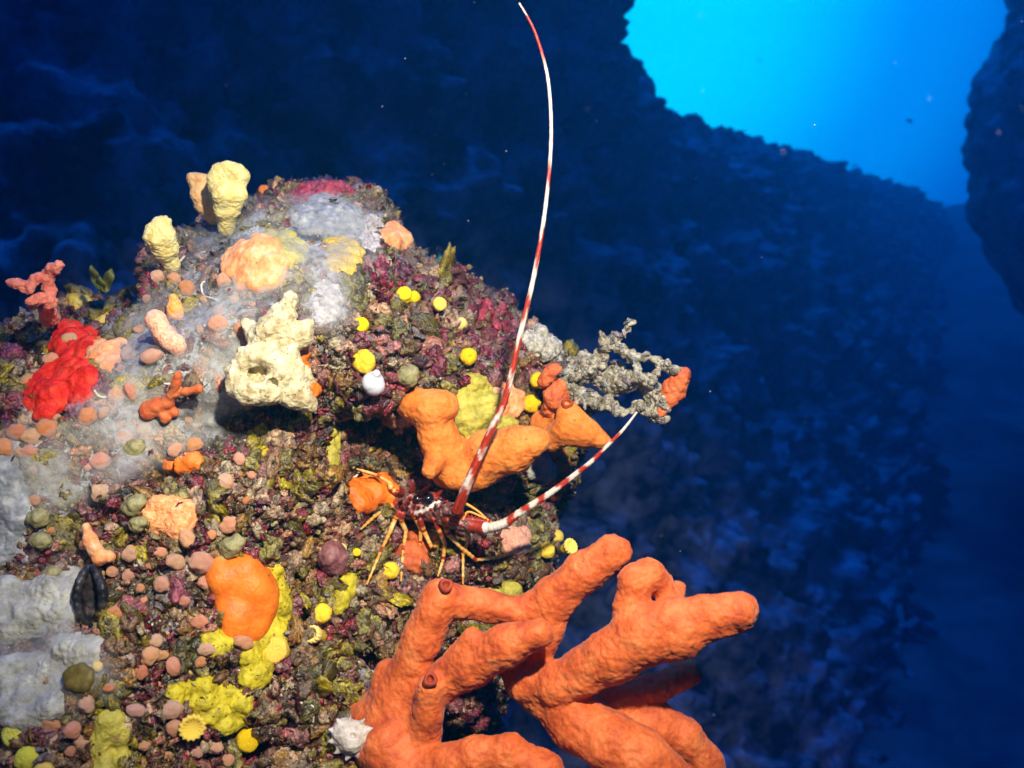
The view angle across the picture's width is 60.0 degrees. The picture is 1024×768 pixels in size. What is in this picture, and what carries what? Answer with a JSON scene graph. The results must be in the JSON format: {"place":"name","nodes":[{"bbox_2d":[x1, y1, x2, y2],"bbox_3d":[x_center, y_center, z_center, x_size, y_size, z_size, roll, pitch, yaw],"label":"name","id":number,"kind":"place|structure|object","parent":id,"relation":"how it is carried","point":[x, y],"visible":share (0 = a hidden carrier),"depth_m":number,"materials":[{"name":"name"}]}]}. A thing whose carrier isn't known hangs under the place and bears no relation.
{"place":"outdoors","nodes":[
{"label":"outdoors","id":0,"kind":"place"},
{"bbox_2d":[0,174,583,767],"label":"rock outcrop","id":1,"kind":"object","parent":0,"point":[488,692],"visible":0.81,"depth_m":0.87,"materials":[{"name":"stone"}]},
{"bbox_2d":[1,727,20,747],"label":"cup coral","id":2,"kind":"object","parent":1,"relation":"on","point":[7,733],"visible":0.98,"depth_m":0.70},
{"bbox_2d":[5,423,27,439],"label":"pink knob","id":3,"kind":"object","parent":1,"relation":"attached to","point":[14,431],"visible":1,"depth_m":0.78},
{"bbox_2d":[13,746,39,767],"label":"cup coral","id":4,"kind":"object","parent":1,"relation":"on","point":[25,756],"visible":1,"depth_m":0.69},
{"bbox_2d":[20,428,40,443],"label":"pink knob","id":5,"kind":"object","parent":1,"relation":"on","point":[31,436],"visible":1,"depth_m":0.79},
{"bbox_2d":[5,260,64,326],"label":"finger sponge","id":6,"kind":"object","parent":1,"relation":"on","point":[45,301],"visible":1,"depth_m":0.86},
{"bbox_2d":[0,564,80,645],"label":"grey sponge","id":7,"kind":"object","parent":1,"relation":"on","point":[27,609],"visible":0.88,"depth_m":0.74},
{"bbox_2d":[36,419,57,438],"bbox_3d":[-0.417,0.041,0.796,0.021,0.020,0.018,-18,-2,-24],"label":"pink knob","id":8,"kind":"object","parent":1,"relation":"attached to","point":[46,428],"visible":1,"depth_m":0.79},
{"bbox_2d":[63,721,80,738],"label":"pink knob","id":9,"kind":"object","parent":1,"relation":"attached to","point":[71,729],"visible":1,"depth_m":0.70,"materials":[{"name":"stone"}]},
{"bbox_2d":[65,293,92,310],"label":"crust sponge","id":10,"kind":"object","parent":1,"relation":"on","point":[74,299],"visible":0.66,"depth_m":1.04},
{"bbox_2d":[77,695,94,712],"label":"pink knob","id":11,"kind":"object","parent":1,"relation":"attached to","point":[85,704],"visible":1,"depth_m":0.70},
{"bbox_2d":[78,407,97,425],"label":"pink knob","id":12,"kind":"object","parent":1,"relation":"attached to","point":[90,417],"visible":1,"depth_m":0.80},
{"bbox_2d":[71,564,108,628],"bbox_3d":[-0.357,0.179,0.751,0.043,0.054,0.035,0,0,0],"label":"clam","id":13,"kind":"object","parent":1,"relation":"on","point":[90,589],"visible":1,"depth_m":0.74,"materials":[{"name":"black"}]},
{"bbox_2d":[91,483,108,501],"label":"pink knob","id":14,"kind":"object","parent":1,"relation":"attached to","point":[99,489],"visible":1,"depth_m":0.79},
{"bbox_2d":[90,452,110,469],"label":"pink knob","id":15,"kind":"object","parent":1,"relation":"attached to","point":[99,460],"visible":1,"depth_m":0.79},
{"bbox_2d":[89,265,113,294],"bbox_3d":[-0.449,-0.114,0.972,0.032,0.032,0.015,0,0,0],"label":"seaweed","id":16,"kind":"object","parent":1,"relation":"on","point":[103,285],"visible":1,"depth_m":0.97,"materials":[{"name":"green plant"}]},
{"bbox_2d":[89,708,130,767],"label":"crust sponge","id":17,"kind":"object","parent":1,"relation":"on","point":[109,726],"visible":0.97,"depth_m":0.71},
{"bbox_2d":[120,494,146,516],"bbox_3d":[-0.330,0.106,0.774,0.023,0.021,0.018,0,0,0],"label":"olive knob","id":18,"kind":"object","parent":1,"relation":"on","point":[133,505],"visible":1,"depth_m":0.77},
{"bbox_2d":[126,704,146,717],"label":"pink knob","id":19,"kind":"object","parent":1,"relation":"attached to","point":[135,710],"visible":1,"depth_m":0.71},
{"bbox_2d":[127,516,147,533],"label":"olive knob","id":20,"kind":"object","parent":1,"relation":"on","point":[137,524],"visible":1,"depth_m":0.77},
{"bbox_2d":[141,646,159,665],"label":"pink knob","id":21,"kind":"object","parent":1,"relation":"attached to","point":[150,655],"visible":1,"depth_m":0.73,"materials":[{"name":"stone"}]},
{"bbox_2d":[140,348,163,365],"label":"pink knob","id":22,"kind":"object","parent":1,"relation":"attached to","point":[150,356],"visible":1,"depth_m":0.82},
{"bbox_2d":[142,215,180,271],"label":"fan sponge","id":23,"kind":"object","parent":1,"relation":"on","point":[159,238],"visible":0.99,"depth_m":0.91},
{"bbox_2d":[153,576,169,592],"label":"pink knob","id":24,"kind":"object","parent":1,"relation":"attached to","point":[160,584],"visible":1,"depth_m":0.76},
{"bbox_2d":[141,494,197,539],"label":"crust sponge","id":25,"kind":"object","parent":1,"relation":"on","point":[165,515],"visible":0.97,"depth_m":0.78},
{"bbox_2d":[162,700,183,719],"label":"pink knob","id":26,"kind":"object","parent":1,"relation":"attached to","point":[172,709],"visible":1,"depth_m":0.72,"materials":[{"name":"stone"}]},
{"bbox_2d":[166,656,180,675],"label":"pink knob","id":27,"kind":"object","parent":1,"relation":"attached to","point":[173,665],"visible":1,"depth_m":0.74,"materials":[{"name":"stone"}]},
{"bbox_2d":[165,553,185,569],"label":"pink knob","id":28,"kind":"object","parent":1,"relation":"attached to","point":[174,561],"visible":1,"depth_m":0.76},
{"bbox_2d":[162,451,203,475],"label":"crust sponge","id":29,"kind":"object","parent":1,"relation":"on","point":[189,462],"visible":0.95,"depth_m":0.81},
{"bbox_2d":[179,529,194,548],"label":"pink knob","id":30,"kind":"object","parent":1,"relation":"attached to","point":[186,538],"visible":1,"depth_m":0.77,"materials":[{"name":"stone"}]},
{"bbox_2d":[178,280,195,295],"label":"pink knob","id":31,"kind":"object","parent":1,"relation":"attached to","point":[186,287],"visible":1,"depth_m":0.89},
{"bbox_2d":[178,713,206,741],"bbox_3d":[-0.263,0.281,0.730,0.023,0.022,0.019,-39,8,-16],"label":"cup coral","id":32,"kind":"object","parent":1,"relation":"on","point":[192,727],"visible":1,"depth_m":0.72},
{"bbox_2d":[24,201,364,678],"bbox_3d":[-0.309,0.011,0.892,0.373,0.530,0.394,0,0,0],"label":"slime film","id":33,"kind":"object","parent":1,"relation":"on","point":[45,473],"visible":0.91,"depth_m":0.82,"materials":[{"name":"grey"}]},
{"bbox_2d":[0,455,34,566],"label":"grey sponge","id":34,"kind":"object","parent":33,"relation":"on","point":[15,503],"visible":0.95,"depth_m":0.77},
{"bbox_2d":[0,438,13,455],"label":"pink knob","id":35,"kind":"object","parent":34,"relation":"on","point":[6,447],"visible":1,"depth_m":0.77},
{"bbox_2d":[24,508,50,528],"bbox_3d":[-0.414,0.117,0.772,0.020,0.018,0.016,0,0,23],"label":"olive knob","id":36,"kind":"object","parent":33,"relation":"on","point":[36,518],"visible":1,"depth_m":0.77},
{"bbox_2d":[28,532,52,551],"bbox_3d":[-0.406,0.136,0.764,0.020,0.017,0.016,0,0,0],"label":"olive knob","id":37,"kind":"object","parent":33,"relation":"on","point":[41,541],"visible":1,"depth_m":0.76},
{"bbox_2d":[0,632,105,731],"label":"grey sponge","id":38,"kind":"object","parent":33,"relation":"on","point":[30,697],"visible":0.91,"depth_m":0.71},
{"bbox_2d":[62,662,95,692],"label":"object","id":39,"kind":"object","parent":38,"relation":"on","point":[79,677],"visible":1,"depth_m":0.70,"materials":[{"name":"stone"}]},
{"bbox_2d":[22,318,98,421],"bbox_3d":[-0.447,-0.017,0.883,0.070,0.107,0.181,0,0,-25],"label":"crust sponge","id":40,"kind":"object","parent":33,"relation":"on","point":[55,385],"visible":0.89,"depth_m":0.83},
{"bbox_2d":[79,523,115,565],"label":"lobed sponge","id":41,"kind":"object","parent":33,"relation":"on","point":[93,547],"visible":1,"depth_m":0.76},
{"bbox_2d":[85,334,127,371],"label":"crust sponge","id":42,"kind":"object","parent":33,"relation":"on","point":[103,353],"visible":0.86,"depth_m":0.87},
{"bbox_2d":[122,438,145,458],"bbox_3d":[-0.344,0.059,0.808,0.021,0.020,0.017,0,0,0],"label":"olive knob","id":43,"kind":"object","parent":33,"relation":"attached to","point":[135,447],"visible":1,"depth_m":0.80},
{"bbox_2d":[144,309,186,355],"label":"lobed sponge","id":44,"kind":"object","parent":33,"relation":"on","point":[166,336],"visible":1,"depth_m":0.82},
{"bbox_2d":[139,371,203,423],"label":"finger sponge","id":45,"kind":"object","parent":33,"relation":"on","point":[164,410],"visible":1,"depth_m":0.81},
{"bbox_2d":[166,294,183,321],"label":"lobed sponge","id":46,"kind":"object","parent":33,"relation":"on","point":[174,308],"visible":0.98,"depth_m":0.87},
{"bbox_2d":[220,233,289,293],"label":"crust sponge","id":47,"kind":"object","parent":33,"relation":"on","point":[241,268],"visible":1,"depth_m":0.87},
{"bbox_2d":[263,228,309,268],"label":"crust sponge","id":48,"kind":"object","parent":33,"relation":"on","point":[290,251],"visible":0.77,"depth_m":0.91},
{"bbox_2d":[308,279,344,326],"bbox_3d":[-0.183,-0.078,0.867,0.036,0.052,0.051,0,0,0],"label":"white crust","id":49,"kind":"object","parent":33,"relation":"on","point":[324,314],"visible":0.95,"depth_m":0.86},
{"bbox_2d":[288,192,367,238],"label":"crust sponge","id":50,"kind":"object","parent":33,"relation":"on","point":[319,214],"visible":0.86,"depth_m":0.99},
{"bbox_2d":[323,235,365,274],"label":"crust sponge","id":51,"kind":"object","parent":33,"relation":"on","point":[356,249],"visible":0.91,"depth_m":0.93},
{"bbox_2d":[358,213,384,252],"bbox_3d":[-0.161,-0.170,1.008,0.030,0.064,0.083,0,0,0],"label":"white crust","id":52,"kind":"object","parent":33,"relation":"on","point":[370,241],"visible":0.81,"depth_m":1.01},
{"bbox_2d":[185,437,203,451],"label":"pink knob","id":53,"kind":"object","parent":1,"relation":"attached to","point":[192,444],"visible":1,"depth_m":0.81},
{"bbox_2d":[188,551,213,573],"bbox_3d":[-0.270,0.155,0.769,0.020,0.020,0.019,0,0,33],"label":"pink knob","id":54,"kind":"object","parent":1,"relation":"attached to","point":[200,562],"visible":1,"depth_m":0.76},
{"bbox_2d":[186,172,216,224],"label":"fan sponge","id":55,"kind":"object","parent":1,"relation":"on","point":[199,195],"visible":0.67,"depth_m":1.01},
{"bbox_2d":[165,675,253,735],"bbox_3d":[-0.257,0.273,0.753,0.073,0.052,0.033,0,0,-24],"label":"crust sponge","id":56,"kind":"object","parent":1,"relation":"on","point":[220,707],"visible":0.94,"depth_m":0.74},
{"bbox_2d":[198,628,233,659],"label":"crust sponge","id":57,"kind":"object","parent":1,"relation":"on","point":[220,640],"visible":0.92,"depth_m":0.75},
{"bbox_2d":[207,313,228,331],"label":"pink knob","id":58,"kind":"object","parent":1,"relation":"attached to","point":[218,322],"visible":1,"depth_m":0.83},
{"bbox_2d":[217,473,233,489],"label":"pink knob","id":59,"kind":"object","parent":1,"relation":"attached to","point":[226,481],"visible":1,"depth_m":0.79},
{"bbox_2d":[219,516,235,533],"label":"pink knob","id":60,"kind":"object","parent":1,"relation":"attached to","point":[227,524],"visible":1,"depth_m":0.78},
{"bbox_2d":[206,160,250,236],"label":"fan sponge","id":61,"kind":"object","parent":1,"relation":"on","point":[227,181],"visible":1,"depth_m":0.97},
{"bbox_2d":[218,533,245,559],"bbox_3d":[-0.245,0.142,0.776,0.024,0.023,0.018,0,0,0],"label":"olive knob","id":62,"kind":"object","parent":1,"relation":"attached to","point":[231,547],"visible":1,"depth_m":0.77,"materials":[{"name":"stone"}]},
{"bbox_2d":[205,553,279,640],"bbox_3d":[-0.236,0.188,0.788,0.071,0.085,0.050,0,0,-32],"label":"crust sponge","id":63,"kind":"object","parent":1,"relation":"on","point":[247,593],"visible":0.94,"depth_m":0.77},
{"bbox_2d":[233,635,253,649],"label":"pink knob","id":64,"kind":"object","parent":1,"relation":"attached to","point":[242,642],"visible":1,"depth_m":0.76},
{"bbox_2d":[235,727,259,752],"bbox_3d":[-0.231,0.306,0.770,0.021,0.021,0.026,15,-10,-30],"label":"cup coral","id":65,"kind":"object","parent":1,"relation":"on","point":[246,741],"visible":0.98,"depth_m":0.76},
{"bbox_2d":[1,257,497,767],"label":"encrusting growth","id":66,"kind":"object","parent":1,"relation":"on","point":[379,403],"visible":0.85,"depth_m":0.84,"materials":[{"name":"plant"}]},
{"bbox_2d":[0,261,505,767],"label":"encrusting growth","id":67,"kind":"object","parent":1,"relation":"on","point":[316,517],"visible":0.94,"depth_m":0.82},
{"bbox_2d":[237,564,293,690],"bbox_3d":[-0.218,0.213,0.790,0.032,0.106,0.076,0,0,11],"label":"crust sponge","id":68,"kind":"object","parent":1,"relation":"on","point":[256,665],"visible":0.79,"depth_m":0.77},
{"bbox_2d":[223,290,317,412],"bbox_3d":[-0.219,-0.030,0.824,0.082,0.114,0.078,0,0,0],"label":"wrinkled sponge","id":69,"kind":"object","parent":1,"relation":"on","point":[266,366],"visible":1,"depth_m":0.80},
{"bbox_2d":[0,220,554,767],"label":"encrusting growth","id":70,"kind":"object","parent":1,"relation":"on","point":[178,590],"visible":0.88,"depth_m":0.88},
{"bbox_2d":[265,637,289,662],"bbox_3d":[-0.210,0.237,0.792,0.025,0.024,0.029,27,-16,9],"label":"cup coral","id":71,"kind":"object","parent":1,"relation":"on","point":[277,649],"visible":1,"depth_m":0.78},
{"bbox_2d":[0,180,576,767],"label":"algal fuzz","id":72,"kind":"object","parent":1,"relation":"on","point":[252,316],"visible":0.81,"depth_m":0.85,"materials":[{"name":"plant"}]},
{"bbox_2d":[0,188,585,767],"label":"coralline plate","id":73,"kind":"object","parent":1,"relation":"on","point":[458,272],"visible":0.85,"depth_m":0.84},
{"bbox_2d":[5,179,584,691],"bbox_3d":[-0.241,0.044,1.079,0.684,0.607,0.314,0,0,0],"label":"hydroid fuzz","id":74,"kind":"object","parent":1,"relation":"on","point":[151,259],"visible":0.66,"depth_m":1.05,"materials":[{"name":"plant"}]},
{"bbox_2d":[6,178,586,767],"bbox_3d":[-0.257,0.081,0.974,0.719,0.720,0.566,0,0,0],"label":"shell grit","id":75,"kind":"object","parent":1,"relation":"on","point":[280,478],"visible":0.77,"depth_m":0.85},
{"bbox_2d":[0,176,594,767],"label":"reef turf","id":76,"kind":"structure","parent":1,"relation":"on","point":[72,430],"depth_m":0.83,"materials":[{"name":"plant"}]},
{"bbox_2d":[0,176,595,767],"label":"leafy algae","id":77,"kind":"object","parent":1,"relation":"on","point":[312,754],"visible":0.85,"depth_m":0.86,"materials":[{"name":"plant"}]},
{"bbox_2d":[41,226,564,767],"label":"encrusting growth","id":78,"kind":"object","parent":1,"relation":"on","point":[267,706],"visible":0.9,"depth_m":0.78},
{"bbox_2d":[59,263,551,767],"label":"encrusting growth","id":79,"kind":"object","parent":1,"relation":"on","point":[354,290],"visible":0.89,"depth_m":0.85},
{"bbox_2d":[300,348,321,397],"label":"crust sponge","id":80,"kind":"object","parent":1,"relation":"on","point":[315,389],"visible":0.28,"depth_m":0.83},
{"bbox_2d":[307,625,326,643],"bbox_3d":[-0.181,0.234,0.825,0.017,0.017,0.022,-12,-25,21],"label":"cup coral","id":81,"kind":"object","parent":1,"relation":"on","point":[319,635],"visible":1,"depth_m":0.82},
{"bbox_2d":[289,179,353,201],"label":"crust sponge","id":82,"kind":"object","parent":1,"relation":"on","point":[332,188],"visible":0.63,"depth_m":1.07},
{"bbox_2d":[315,603,331,623],"bbox_3d":[-0.177,0.216,0.835,0.019,0.018,0.021,36,-8,18],"label":"cup coral","id":83,"kind":"object","parent":1,"relation":"on","point":[323,611],"visible":1,"depth_m":0.83},
{"bbox_2d":[321,425,340,466],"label":"crust sponge","id":84,"kind":"object","parent":1,"relation":"on","point":[333,448],"visible":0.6,"depth_m":0.88},
{"bbox_2d":[316,541,348,575],"bbox_3d":[-0.173,0.168,0.855,0.029,0.034,0.031,0,0,44],"label":"tunicate","id":85,"kind":"object","parent":1,"relation":"on","point":[333,557],"visible":0.97,"depth_m":0.84},
{"bbox_2d":[332,572,358,614],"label":"crust sponge","id":86,"kind":"object","parent":1,"relation":"on","point":[344,598],"visible":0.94,"depth_m":0.84},
{"bbox_2d":[328,716,372,760],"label":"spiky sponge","id":87,"kind":"object","parent":1,"relation":"on","point":[348,737],"visible":0.9,"depth_m":0.76},
{"bbox_2d":[352,349,375,373],"bbox_3d":[-0.143,-0.022,0.860,0.024,0.024,0.027,-14,4,2],"label":"cup coral","id":88,"kind":"object","parent":1,"relation":"on","point":[364,362],"visible":1,"depth_m":0.85},
{"bbox_2d":[361,370,384,395],"bbox_3d":[-0.134,-0.001,0.854,0.022,0.025,0.025,0,0,0],"label":"tunicate","id":89,"kind":"object","parent":1,"relation":"on","point":[373,383],"visible":1,"depth_m":0.85},
{"bbox_2d":[347,471,399,514],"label":"crust sponge","id":90,"kind":"object","parent":1,"relation":"on","point":[369,493],"visible":0.79,"depth_m":0.92},
{"bbox_2d":[383,562,399,579],"bbox_3d":[-0.122,0.188,0.894,0.018,0.018,0.021,-21,-4,-2],"label":"cup coral","id":91,"kind":"object","parent":1,"relation":"on","point":[392,572],"visible":1,"depth_m":0.89},
{"bbox_2d":[380,220,413,251],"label":"crust sponge","id":92,"kind":"object","parent":1,"relation":"on","point":[397,237],"visible":0.89,"depth_m":1.04},
{"bbox_2d":[396,365,419,387],"bbox_3d":[-0.106,-0.008,0.891,0.025,0.023,0.020,0,0,0],"label":"olive knob","id":93,"kind":"object","parent":1,"relation":"on","point":[408,376],"visible":1,"depth_m":0.88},
{"bbox_2d":[395,529,430,574],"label":"crust sponge","id":94,"kind":"object","parent":1,"relation":"on","point":[415,552],"visible":0.83,"depth_m":0.92},
{"bbox_2d":[460,348,476,365],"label":"cup coral","id":95,"kind":"object","parent":1,"relation":"on","point":[468,356],"visible":1,"depth_m":0.94},
{"bbox_2d":[396,387,549,492],"bbox_3d":[-0.042,0.058,0.902,0.115,0.108,0.137,0,0,-41],"label":"lobed sponge","id":96,"kind":"object","parent":1,"relation":"on","point":[449,452],"visible":0.84,"depth_m":0.89},
{"bbox_2d":[454,373,518,438],"bbox_3d":[-0.031,0.027,0.954,0.078,0.078,0.046,0,0,-23],"label":"crust sponge","id":97,"kind":"object","parent":1,"relation":"on","point":[479,399],"visible":0.52,"depth_m":0.93},
{"bbox_2d":[356,3,637,584],"bbox_3d":[-0.026,-0.066,0.905,0.309,0.556,0.171,0,0,22],"label":"spiny lobster","id":98,"kind":"object","parent":1,"relation":"on","point":[419,504],"visible":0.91,"depth_m":0.89},
{"bbox_2d":[477,298,519,334],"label":"crust sponge","id":99,"kind":"object","parent":1,"relation":"on","point":[482,314],"visible":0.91,"depth_m":1.04},
{"bbox_2d":[487,580,522,595],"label":"crust sponge","id":100,"kind":"object","parent":1,"relation":"on","point":[513,588],"visible":0.48,"depth_m":0.98},
{"bbox_2d":[493,382,525,419],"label":"crust sponge","id":101,"kind":"object","parent":1,"relation":"on","point":[515,407],"visible":0.56,"depth_m":0.98},
{"bbox_2d":[499,525,531,557],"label":"crust sponge","id":102,"kind":"object","parent":1,"relation":"on","point":[516,541],"visible":0.97,"depth_m":0.98},
{"bbox_2d":[524,394,540,412],"bbox_3d":[0.022,0.022,1.001,0.021,0.021,0.024,-36,-4,10],"label":"cup coral","id":103,"kind":"object","parent":1,"relation":"on","point":[533,400],"visible":1,"depth_m":0.99},
{"bbox_2d":[526,452,557,485],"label":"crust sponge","id":104,"kind":"object","parent":1,"relation":"on","point":[543,468],"visible":0.71,"depth_m":1.02},
{"bbox_2d":[522,323,563,364],"bbox_3d":[0.041,-0.046,1.058,0.040,0.054,0.078,0,0,43],"label":"bryozoan crust","id":105,"kind":"object","parent":1,"relation":"on","point":[542,337],"visible":0.92,"depth_m":1.04},
{"bbox_2d":[545,318,681,425],"bbox_3d":[0.109,-0.013,0.974,0.157,0.117,0.048,0,0,16],"label":"bryozoan branch","id":106,"kind":"object","parent":105,"relation":"attached to","point":[647,395],"visible":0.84,"depth_m":0.96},
{"bbox_2d":[557,319,681,424],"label":"silt crumbs","id":107,"kind":"object","parent":106,"relation":"on","point":[621,377],"visible":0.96,"depth_m":0.96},
{"bbox_2d":[657,367,690,417],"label":"lobed sponge","id":108,"kind":"object","parent":106,"relation":"attached to","point":[674,390],"visible":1,"depth_m":0.94},
{"bbox_2d":[540,542,554,558],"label":"cup coral","id":109,"kind":"object","parent":1,"relation":"on","point":[547,549],"visible":1,"depth_m":1.01},
{"bbox_2d":[349,533,758,767],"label":"branching sponge","id":110,"kind":"object","parent":1,"relation":"on","point":[594,700],"visible":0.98,"depth_m":0.75},
{"bbox_2d":[547,448,571,500],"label":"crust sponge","id":111,"kind":"object","parent":1,"relation":"on","point":[564,472],"visible":0.62,"depth_m":1.05},
{"bbox_2d":[560,538,577,554],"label":"cup coral","id":112,"kind":"object","parent":1,"relation":"on","point":[568,546],"visible":0.98,"depth_m":0.92},
{"bbox_2d":[529,398,611,451],"bbox_3d":[0.054,0.044,0.958,0.053,0.058,0.107,0,0,-40],"label":"lobed sponge","id":113,"kind":"object","parent":1,"relation":"on","point":[570,423],"visible":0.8,"depth_m":0.93},
{"bbox_2d":[537,363,569,417],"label":"lobed sponge","id":114,"kind":"object","parent":113,"relation":"on","point":[555,393],"visible":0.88,"depth_m":0.95},
{"bbox_2d":[0,0,959,767],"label":"reef wall","id":115,"kind":"structure","parent":0,"point":[760,464],"depth_m":4.83,"materials":[{"name":"stone"}]},
{"bbox_2d":[622,0,1009,206],"label":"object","id":116,"kind":"structure","parent":0,"point":[832,71],"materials":[{"name":"liquid"}]},
{"bbox_2d":[850,204,1023,767],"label":"seabed","id":117,"kind":"structure","parent":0,"point":[958,699],"depth_m":7.48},
{"bbox_2d":[961,0,1023,315],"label":"cliff","id":118,"kind":"structure","parent":0,"point":[993,162],"depth_m":6.57,"materials":[{"name":"stone"}]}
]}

